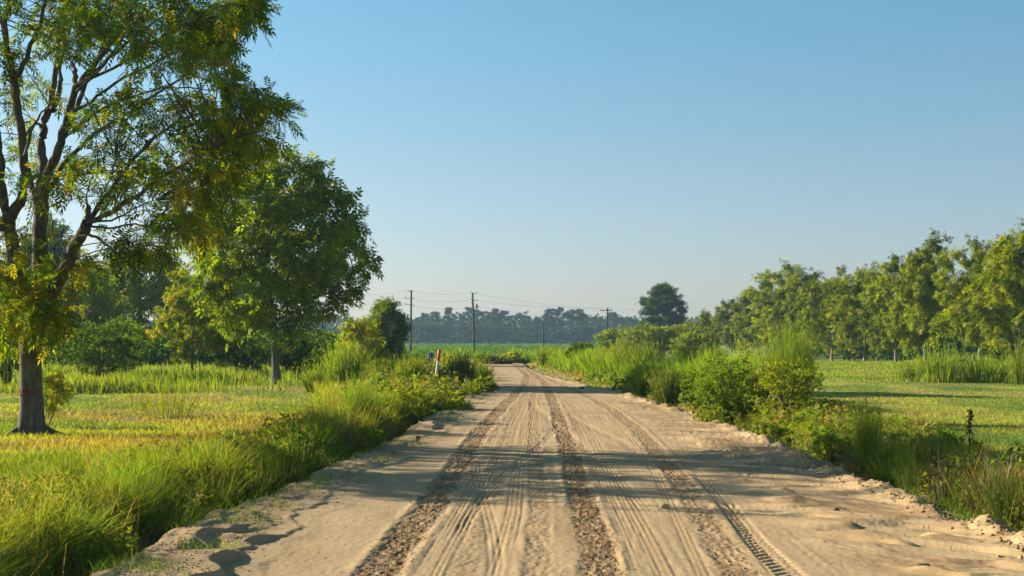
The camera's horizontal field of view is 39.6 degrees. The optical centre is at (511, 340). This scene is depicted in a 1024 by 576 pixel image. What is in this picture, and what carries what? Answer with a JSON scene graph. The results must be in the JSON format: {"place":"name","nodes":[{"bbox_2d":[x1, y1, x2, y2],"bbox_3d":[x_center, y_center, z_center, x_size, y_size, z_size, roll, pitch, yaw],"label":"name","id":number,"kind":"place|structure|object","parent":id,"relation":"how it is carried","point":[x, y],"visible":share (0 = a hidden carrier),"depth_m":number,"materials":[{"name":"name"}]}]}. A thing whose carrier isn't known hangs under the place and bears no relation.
{"place":"outdoors","nodes":[
{"label":"outdoors","id":0,"kind":"place"},
{"bbox_2d":[0,342,1023,575],"bbox_3d":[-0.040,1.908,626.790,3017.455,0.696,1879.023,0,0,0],"label":"ground","id":1,"kind":"structure","parent":0,"point":[842,384],"depth_m":39.99,"materials":[{"name":"plant"}]},
{"bbox_2d":[0,337,19,388],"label":"leafy bush","id":2,"kind":"object","parent":1,"relation":"on","point":[10,364],"visible":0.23,"depth_m":49.10,"materials":[{"name":"green plant"}]},
{"bbox_2d":[1,213,89,307],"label":"tall tree","id":3,"kind":"object","parent":1,"relation":"on","point":[60,243],"visible":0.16,"depth_m":133.22,"materials":[{"name":"green plant"}]},
{"bbox_2d":[42,371,76,425],"bbox_3d":[-8.986,1.223,27.608,1.030,1.272,0.817,0,0,23],"label":"sapling","id":4,"kind":"object","parent":1,"relation":"on","point":[56,399],"visible":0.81,"depth_m":27.52,"materials":[{"name":"green plant"}]},
{"bbox_2d":[43,442,96,481],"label":"grass clump","id":5,"kind":"object","parent":1,"relation":"on","point":[71,463],"visible":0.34,"depth_m":15.06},
{"bbox_2d":[47,260,134,358],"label":"tree","id":6,"kind":"object","parent":1,"relation":"on","point":[106,306],"visible":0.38,"depth_m":90.85,"materials":[{"name":"green plant"}]},
{"bbox_2d":[45,313,146,379],"bbox_3d":[-16.734,0.368,57.371,3.991,2.957,3.404,0,0,0],"label":"leafy bush","id":7,"kind":"object","parent":1,"relation":"on","point":[125,357],"visible":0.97,"depth_m":57.05,"materials":[{"name":"green plant"}]},
{"bbox_2d":[86,470,173,527],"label":"grass clump","id":8,"kind":"object","parent":1,"relation":"on","point":[142,504],"visible":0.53,"depth_m":12.73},
{"bbox_2d":[101,313,160,375],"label":"leafy bush","id":9,"kind":"object","parent":1,"relation":"on","point":[142,356],"visible":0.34,"depth_m":66.23,"materials":[{"name":"green plant"}]},
{"bbox_2d":[73,247,202,360],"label":"tree","id":10,"kind":"object","parent":1,"relation":"on","point":[144,289],"visible":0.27,"depth_m":102.07,"materials":[{"name":"green plant"}]},
{"bbox_2d":[0,0,308,435],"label":"old tree","id":11,"kind":"object","parent":1,"relation":"on","point":[27,320],"visible":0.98,"depth_m":23.88,"materials":[{"name":"green plant"}]},
{"bbox_2d":[112,371,225,418],"bbox_3d":[-7.595,1.142,31.555,2.306,1.198,2.139,0,0,33],"label":"weed clump","id":12,"kind":"object","parent":1,"relation":"on","point":[162,407],"visible":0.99,"depth_m":31.54,"materials":[{"name":"green plant"}]},
{"bbox_2d":[121,491,238,539],"bbox_3d":[-3.148,1.634,12.994,1.410,0.556,1.617,0,0,0],"label":"grass clump","id":13,"kind":"object","parent":1,"relation":"on","point":[167,526],"visible":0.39,"depth_m":13.02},
{"bbox_2d":[145,263,234,372],"bbox_3d":[-14.628,-0.839,65.464,4.350,5.360,4.938,0,0,0],"label":"young tree","id":14,"kind":"object","parent":1,"relation":"on","point":[181,313],"visible":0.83,"depth_m":64.66,"materials":[{"name":"green plant"}]},
{"bbox_2d":[0,372,393,575],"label":"lawn grass","id":15,"kind":"structure","parent":1,"relation":"on","point":[30,455],"depth_m":26.10,"materials":[{"name":"plant"}]},
{"bbox_2d":[9,323,389,366],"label":"undergrowth","id":16,"kind":"object","parent":1,"relation":"on","point":[161,352],"visible":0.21,"depth_m":85.69,"materials":[{"name":"green plant"}]},
{"bbox_2d":[0,359,405,393],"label":"tall grass","id":17,"kind":"structure","parent":1,"relation":"on","point":[148,374],"depth_m":53.89,"materials":[{"name":"plant"}]},
{"bbox_2d":[153,465,256,514],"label":"grass clump","id":18,"kind":"object","parent":1,"relation":"on","point":[223,498],"visible":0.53,"depth_m":14.48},
{"bbox_2d":[0,377,431,575],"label":"verge grass","id":19,"kind":"structure","parent":1,"relation":"on","point":[130,475],"depth_m":13.38,"materials":[{"name":"plant"}]},
{"bbox_2d":[0,393,433,575],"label":"leafy weeds","id":20,"kind":"object","parent":1,"relation":"on","point":[135,538],"visible":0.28,"depth_m":14.54,"materials":[{"name":"green plant"}]},
{"bbox_2d":[0,379,435,575],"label":"dry stalks","id":21,"kind":"object","parent":1,"relation":"on","point":[199,443],"visible":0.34,"depth_m":13.94,"materials":[{"name":"green plant"}]},
{"bbox_2d":[212,333,270,371],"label":"leafy bush","id":22,"kind":"object","parent":1,"relation":"on","point":[237,359],"visible":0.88,"depth_m":66.04,"materials":[{"name":"green plant"}]},
{"bbox_2d":[213,456,301,505],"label":"grass clump","id":23,"kind":"object","parent":1,"relation":"on","point":[246,489],"visible":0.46,"depth_m":15.46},
{"bbox_2d":[229,424,330,491],"bbox_3d":[-2.724,1.471,17.022,1.262,0.970,1.154,0,0,0],"label":"grass clump","id":24,"kind":"object","parent":1,"relation":"on","point":[295,473],"visible":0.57,"depth_m":16.86,"materials":[{"name":"plant"}]},
{"bbox_2d":[176,143,384,384],"bbox_3d":[-8.828,-2.830,53.633,8.037,9.392,7.568,0,0,0],"label":"shade tree","id":25,"kind":"object","parent":1,"relation":"on","point":[307,270],"visible":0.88,"depth_m":52.62,"materials":[{"name":"green plant"}]},
{"bbox_2d":[279,338,323,374],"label":"leafy bush","id":26,"kind":"object","parent":1,"relation":"on","point":[287,361],"visible":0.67,"depth_m":64.18,"materials":[{"name":"green plant"}]},
{"bbox_2d":[298,356,326,392],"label":"feathery bush","id":27,"kind":"object","parent":1,"relation":"on","point":[305,380],"visible":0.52,"depth_m":46.06,"materials":[{"name":"green plant"}]},
{"bbox_2d":[301,348,334,372],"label":"leafy bush","id":28,"kind":"object","parent":1,"relation":"on","point":[315,352],"visible":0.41,"depth_m":60.35,"materials":[{"name":"green plant"}]},
{"bbox_2d":[168,354,474,466],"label":"roadside weeds","id":29,"kind":"object","parent":1,"relation":"on","point":[322,390],"visible":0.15,"depth_m":34.40,"materials":[{"name":"green plant"}]},
{"bbox_2d":[292,443,354,474],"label":"grass clump","id":30,"kind":"object","parent":1,"relation":"on","point":[320,466],"visible":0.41,"depth_m":18.91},
{"bbox_2d":[301,395,366,426],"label":"weed clump","id":31,"kind":"object","parent":1,"relation":"on","point":[332,409],"visible":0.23,"depth_m":23.97,"materials":[{"name":"green plant"}]},
{"bbox_2d":[307,395,365,453],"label":"dry grass","id":32,"kind":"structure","parent":1,"relation":"on","point":[341,433],"depth_m":21.85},
{"bbox_2d":[314,329,375,385],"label":"feathery bush","id":33,"kind":"object","parent":1,"relation":"on","point":[336,370],"visible":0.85,"depth_m":44.28,"materials":[{"name":"green plant"}]},
{"bbox_2d":[335,364,382,415],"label":"feathery bush","id":34,"kind":"object","parent":1,"relation":"on","point":[358,391],"visible":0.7,"depth_m":26.10,"materials":[{"name":"green plant"}]},
{"bbox_2d":[333,316,385,367],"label":"sapling","id":35,"kind":"object","parent":1,"relation":"on","point":[358,330],"visible":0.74,"depth_m":71.74,"materials":[{"name":"green plant"}]},
{"bbox_2d":[355,383,408,413],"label":"weed clump","id":36,"kind":"object","parent":1,"relation":"on","point":[391,401],"visible":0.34,"depth_m":28.76,"materials":[{"name":"green plant"}]},
{"bbox_2d":[363,344,402,377],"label":"feathery bush","id":37,"kind":"object","parent":1,"relation":"on","point":[382,365],"visible":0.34,"depth_m":49.24,"materials":[{"name":"green plant"}]},
{"bbox_2d":[362,295,411,358],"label":"tree","id":38,"kind":"object","parent":1,"relation":"on","point":[386,313],"visible":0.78,"depth_m":95.33,"materials":[{"name":"green plant"}]},
{"bbox_2d":[385,349,428,378],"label":"feathery bush","id":39,"kind":"object","parent":1,"relation":"on","point":[416,369],"visible":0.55,"depth_m":45.99,"materials":[{"name":"green plant"}]},
{"bbox_2d":[382,383,436,419],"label":"leafy bush","id":40,"kind":"object","parent":1,"relation":"on","point":[410,400],"visible":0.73,"depth_m":29.40,"materials":[{"name":"green plant"}]},
{"bbox_2d":[340,352,483,420],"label":"leafy weeds","id":41,"kind":"object","parent":1,"relation":"on","point":[425,381],"visible":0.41,"depth_m":41.27,"materials":[{"name":"green plant"}]},
{"bbox_2d":[431,325,451,343],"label":"broadleaf tree","id":42,"kind":"object","parent":1,"relation":"on","point":[441,337],"visible":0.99,"depth_m":590.89,"materials":[{"name":"green plant"}]},
{"bbox_2d":[74,312,823,344],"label":"woodland","id":43,"kind":"object","parent":1,"relation":"on","point":[332,326],"visible":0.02,"depth_m":627.68,"materials":[{"name":"plant"}]},
{"bbox_2d":[443,351,478,384],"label":"feathery bush","id":44,"kind":"object","parent":1,"relation":"on","point":[461,365],"visible":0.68,"depth_m":49.25,"materials":[{"name":"green plant"}]},
{"bbox_2d":[459,375,482,395],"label":"feathery bush","id":45,"kind":"object","parent":1,"relation":"on","point":[470,388],"visible":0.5,"depth_m":44.20,"materials":[{"name":"green plant"}]},
{"bbox_2d":[468,375,500,392],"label":"leafy bush","id":46,"kind":"object","parent":1,"relation":"on","point":[490,384],"visible":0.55,"depth_m":46.07,"materials":[{"name":"green plant"}]},
{"bbox_2d":[474,356,494,384],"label":"feathery bush","id":47,"kind":"object","parent":1,"relation":"on","point":[482,371],"visible":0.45,"depth_m":54.37,"materials":[{"name":"green plant"}]},
{"bbox_2d":[476,353,513,363],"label":"weedy bush","id":48,"kind":"object","parent":1,"relation":"on","point":[493,358],"visible":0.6,"depth_m":100.64,"materials":[{"name":"green plant"}]},
{"bbox_2d":[498,351,530,363],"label":"leafy bush","id":49,"kind":"object","parent":1,"relation":"on","point":[515,356],"visible":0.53,"depth_m":105.90,"materials":[{"name":"green plant"}]},
{"bbox_2d":[507,321,527,343],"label":"broadleaf tree","id":50,"kind":"object","parent":1,"relation":"on","point":[520,328],"visible":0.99,"depth_m":579.44,"materials":[{"name":"green plant"}]},
{"bbox_2d":[402,343,652,357],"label":"crop field","id":51,"kind":"structure","parent":1,"relation":"on","point":[492,348],"depth_m":282.06,"materials":[{"name":"green plant"}]},
{"bbox_2d":[531,345,558,366],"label":"feathery bush","id":52,"kind":"object","parent":1,"relation":"on","point":[541,356],"visible":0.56,"depth_m":84.81,"materials":[{"name":"green plant"}]},
{"bbox_2d":[540,308,559,343],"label":"pine tree","id":53,"kind":"object","parent":1,"relation":"on","point":[548,317],"visible":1,"depth_m":601.60,"materials":[{"name":"green plant"}]},
{"bbox_2d":[562,309,588,329],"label":"pine tree","id":54,"kind":"object","parent":1,"relation":"on","point":[579,313],"visible":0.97,"depth_m":601.67,"materials":[{"name":"green plant"}]},
{"bbox_2d":[564,340,595,361],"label":"leafy bush","id":55,"kind":"object","parent":1,"relation":"on","point":[577,346],"visible":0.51,"depth_m":69.53,"materials":[{"name":"green plant"}]},
{"bbox_2d":[395,344,769,397],"bbox_3d":[3.841,0.986,78.102,20.444,1.654,87.755,0,0,-15],"label":"roadside growth","id":56,"kind":"object","parent":1,"relation":"on","point":[582,362],"visible":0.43,"depth_m":56.28,"materials":[{"name":"green plant"}]},
{"bbox_2d":[593,323,633,350],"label":"bush","id":57,"kind":"object","parent":1,"relation":"on","point":[610,335],"visible":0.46,"depth_m":184.38,"materials":[{"name":"green plant"}]},
{"bbox_2d":[609,336,640,371],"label":"feathery bush","id":58,"kind":"object","parent":1,"relation":"on","point":[621,353],"visible":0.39,"depth_m":54.47,"materials":[{"name":"green plant"}]},
{"bbox_2d":[610,325,655,354],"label":"bush","id":59,"kind":"object","parent":1,"relation":"on","point":[627,338],"visible":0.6,"depth_m":158.69,"materials":[{"name":"green plant"}]},
{"bbox_2d":[619,331,671,367],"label":"feathery bush","id":60,"kind":"object","parent":1,"relation":"on","point":[646,354],"visible":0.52,"depth_m":52.92,"materials":[{"name":"green plant"}]},
{"bbox_2d":[631,358,661,397],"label":"feathery bush","id":61,"kind":"object","parent":1,"relation":"on","point":[642,385],"visible":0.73,"depth_m":44.61,"materials":[{"name":"green plant"}]},
{"bbox_2d":[630,320,680,356],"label":"bush","id":62,"kind":"object","parent":1,"relation":"on","point":[664,333],"visible":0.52,"depth_m":166.88,"materials":[{"name":"green plant"}]},
{"bbox_2d":[634,282,689,331],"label":"broadleaf tree","id":63,"kind":"object","parent":1,"relation":"on","point":[662,297],"visible":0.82,"depth_m":253.10,"materials":[{"name":"green plant"}]},
{"bbox_2d":[646,353,689,406],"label":"feathery bush","id":64,"kind":"object","parent":1,"relation":"on","point":[667,390],"visible":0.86,"depth_m":39.10,"materials":[{"name":"green plant"}]},
{"bbox_2d":[660,318,697,356],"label":"bush","id":65,"kind":"object","parent":1,"relation":"on","point":[681,328],"visible":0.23,"depth_m":179.94,"materials":[{"name":"green plant"}]},
{"bbox_2d":[658,335,712,367],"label":"feathery bush","id":66,"kind":"object","parent":1,"relation":"on","point":[682,357],"visible":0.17,"depth_m":46.29,"materials":[{"name":"green plant"}]},
{"bbox_2d":[668,326,720,358],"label":"bush","id":67,"kind":"object","parent":1,"relation":"on","point":[699,337],"visible":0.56,"depth_m":139.48,"materials":[{"name":"green plant"}]},
{"bbox_2d":[678,369,713,409],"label":"leafy bush","id":68,"kind":"object","parent":1,"relation":"on","point":[687,397],"visible":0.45,"depth_m":35.91,"materials":[{"name":"green plant"}]},
{"bbox_2d":[688,308,717,345],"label":"orchard tree","id":69,"kind":"object","parent":1,"relation":"on","point":[703,321],"visible":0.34,"depth_m":203.96,"materials":[{"name":"green plant"}]},
{"bbox_2d":[692,404,735,424],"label":"leafy bush","id":70,"kind":"object","parent":1,"relation":"on","point":[708,416],"visible":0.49,"depth_m":29.45,"materials":[{"name":"green plant"}]},
{"bbox_2d":[688,345,766,425],"bbox_3d":[4.696,1.000,30.564,1.846,1.798,1.848,0,0,0],"label":"leafy bush","id":71,"kind":"object","parent":1,"relation":"on","point":[725,401],"visible":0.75,"depth_m":30.34,"materials":[{"name":"green plant"}]},
{"bbox_2d":[706,297,751,353],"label":"orchard tree","id":72,"kind":"object","parent":1,"relation":"on","point":[724,330],"visible":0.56,"depth_m":189.33,"materials":[{"name":"green plant"}]},
{"bbox_2d":[728,280,780,357],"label":"orchard tree","id":73,"kind":"object","parent":1,"relation":"on","point":[747,313],"visible":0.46,"depth_m":171.39,"materials":[{"name":"green plant"}]},
{"bbox_2d":[490,360,1023,530],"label":"roadside weeds","id":74,"kind":"object","parent":1,"relation":"on","point":[576,373],"visible":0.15,"depth_m":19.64,"materials":[{"name":"green plant"}]},
{"bbox_2d":[742,337,775,402],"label":"feathery bush","id":75,"kind":"object","parent":1,"relation":"on","point":[755,354],"visible":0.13,"depth_m":31.07,"materials":[{"name":"green plant"}]},
{"bbox_2d":[750,416,795,444],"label":"leafy bush","id":76,"kind":"object","parent":1,"relation":"on","point":[769,430],"visible":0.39,"depth_m":24.92,"materials":[{"name":"green plant"}]},
{"bbox_2d":[741,355,828,414],"bbox_3d":[5.513,0.920,28.364,1.846,1.357,1.619,0,0,0],"label":"leafy bush","id":77,"kind":"object","parent":1,"relation":"on","point":[787,380],"visible":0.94,"depth_m":28.17,"materials":[{"name":"green plant"}]},
{"bbox_2d":[747,302,824,408],"bbox_3d":[5.745,0.379,29.606,1.693,2.466,1.412,0,0,45],"label":"feathery bush","id":78,"kind":"object","parent":1,"relation":"on","point":[791,354],"visible":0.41,"depth_m":29.43,"materials":[{"name":"green plant"}]},
{"bbox_2d":[743,260,835,347],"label":"orchard tree","id":79,"kind":"object","parent":1,"relation":"on","point":[791,284],"visible":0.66,"depth_m":149.03,"materials":[{"name":"green plant"}]},
{"bbox_2d":[579,371,1023,530],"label":"dry stalks","id":80,"kind":"object","parent":1,"relation":"on","point":[917,437],"visible":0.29,"depth_m":18.83,"materials":[{"name":"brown plant"}]},
{"bbox_2d":[627,364,1023,458],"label":"lawn grass","id":81,"kind":"structure","parent":1,"relation":"on","point":[939,421],"depth_m":34.71,"materials":[{"name":"plant"}]},
{"bbox_2d":[790,265,863,360],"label":"orchard tree","id":82,"kind":"object","parent":1,"relation":"on","point":[810,302],"visible":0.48,"depth_m":133.59,"materials":[{"name":"green plant"}]},
{"bbox_2d":[805,426,856,465],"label":"leafy bush","id":83,"kind":"object","parent":1,"relation":"on","point":[827,438],"visible":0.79,"depth_m":20.91,"materials":[{"name":"green plant"}]},
{"bbox_2d":[811,439,861,471],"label":"dry grass","id":84,"kind":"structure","parent":1,"relation":"on","point":[852,464],"depth_m":19.79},
{"bbox_2d":[817,260,896,360],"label":"orchard tree","id":85,"kind":"object","parent":1,"relation":"on","point":[855,304],"visible":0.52,"depth_m":121.50,"materials":[{"name":"green plant"}]},
{"bbox_2d":[843,380,891,473],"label":"feathery bush","id":86,"kind":"object","parent":1,"relation":"on","point":[870,434],"visible":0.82,"depth_m":19.50,"materials":[{"name":"green plant"}]},
{"bbox_2d":[831,429,948,487],"bbox_3d":[4.690,1.516,17.741,1.241,0.874,1.502,0,0,-17],"label":"grass clump","id":87,"kind":"object","parent":1,"relation":"on","point":[883,476],"visible":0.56,"depth_m":17.68,"materials":[{"name":"plant"}]},
{"bbox_2d":[757,333,1023,360],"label":"undergrowth","id":88,"kind":"object","parent":1,"relation":"on","point":[889,355],"visible":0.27,"depth_m":132.52,"materials":[{"name":"green plant"}]},
{"bbox_2d":[853,251,935,361],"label":"orchard tree","id":89,"kind":"object","parent":1,"relation":"on","point":[876,327],"visible":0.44,"depth_m":111.73,"materials":[{"name":"green plant"}]},
{"bbox_2d":[766,350,1023,382],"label":"tall grass","id":90,"kind":"structure","parent":1,"relation":"on","point":[853,366],"depth_m":71.16,"materials":[{"name":"plant"}]},
{"bbox_2d":[888,354,935,381],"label":"feathery bush","id":91,"kind":"object","parent":1,"relation":"on","point":[910,371],"visible":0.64,"depth_m":58.93,"materials":[{"name":"green plant"}]},
{"bbox_2d":[889,444,939,492],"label":"weed clump","id":92,"kind":"object","parent":1,"relation":"on","point":[911,478],"visible":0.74,"depth_m":16.84,"materials":[{"name":"green plant"}]},
{"bbox_2d":[882,227,968,358],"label":"orchard tree","id":93,"kind":"object","parent":1,"relation":"on","point":[918,268],"visible":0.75,"depth_m":102.49,"materials":[{"name":"green plant"}]},
{"bbox_2d":[899,423,962,467],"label":"grass clump","id":94,"kind":"object","parent":1,"relation":"on","point":[926,449],"visible":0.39,"depth_m":17.57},
{"bbox_2d":[899,477,976,517],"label":"weedy bush","id":95,"kind":"object","parent":1,"relation":"on","point":[952,504],"visible":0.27,"depth_m":15.05,"materials":[{"name":"green plant"}]},
{"bbox_2d":[906,327,971,382],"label":"feathery bush","id":96,"kind":"object","parent":1,"relation":"on","point":[926,367],"visible":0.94,"depth_m":57.29,"materials":[{"name":"green plant"}]},
{"bbox_2d":[918,435,963,503],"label":"dead weeds","id":97,"kind":"object","parent":1,"relation":"on","point":[944,484],"visible":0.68,"depth_m":15.81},
{"bbox_2d":[928,433,1023,516],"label":"dead weeds","id":98,"kind":"object","parent":1,"relation":"on","point":[975,491],"visible":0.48,"depth_m":14.56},
{"bbox_2d":[929,232,1023,360],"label":"orchard tree","id":99,"kind":"object","parent":1,"relation":"on","point":[968,332],"visible":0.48,"depth_m":90.70,"materials":[{"name":"green plant"}]},
{"bbox_2d":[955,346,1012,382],"bbox_3d":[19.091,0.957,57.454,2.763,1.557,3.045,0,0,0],"label":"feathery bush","id":100,"kind":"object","parent":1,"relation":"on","point":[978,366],"visible":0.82,"depth_m":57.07,"materials":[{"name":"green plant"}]},
{"bbox_2d":[961,216,1023,357],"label":"orchard tree","id":101,"kind":"object","parent":1,"relation":"on","point":[1006,257],"visible":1,"depth_m":84.02,"materials":[{"name":"green plant"}]},
{"bbox_2d":[965,455,1023,529],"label":"weedy bush","id":102,"kind":"object","parent":1,"relation":"on","point":[991,510],"visible":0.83,"depth_m":13.86,"materials":[{"name":"green plant"}]},
{"bbox_2d":[987,338,1023,361],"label":"leafy bush","id":103,"kind":"object","parent":1,"relation":"on","point":[1003,350],"visible":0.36,"depth_m":84.87,"materials":[{"name":"green plant"}]},
{"bbox_2d":[998,338,1023,384],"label":"feathery bush","id":104,"kind":"object","parent":1,"relation":"on","point":[1018,372],"visible":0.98,"depth_m":54.51,"materials":[{"name":"green plant"}]},
{"bbox_2d":[0,0,1023,341],"label":"sky","id":105,"kind":"structure","parent":0,"point":[591,155],"materials":[{"name":"blue"}]},
{"bbox_2d":[66,362,1023,575],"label":"dirt road","id":106,"kind":"structure","parent":0,"point":[517,474],"depth_m":14.04,"materials":[{"name":"sand"}]},
{"bbox_2d":[429,386,474,412],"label":"leafy bush","id":107,"kind":"object","parent":106,"relation":"on","point":[460,404],"visible":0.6,"depth_m":34.60,"materials":[{"name":"green plant"}]},
{"bbox_2d":[83,374,1023,575],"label":"edge tufts","id":108,"kind":"object","parent":106,"relation":"on","point":[965,514],"visible":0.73,"depth_m":13.86,"materials":[{"name":"green plant"}]},
{"bbox_2d":[93,374,1023,575],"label":"sand clods","id":109,"kind":"object","parent":106,"relation":"on","point":[1000,539],"visible":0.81,"depth_m":12.92,"materials":[{"name":"sand"}]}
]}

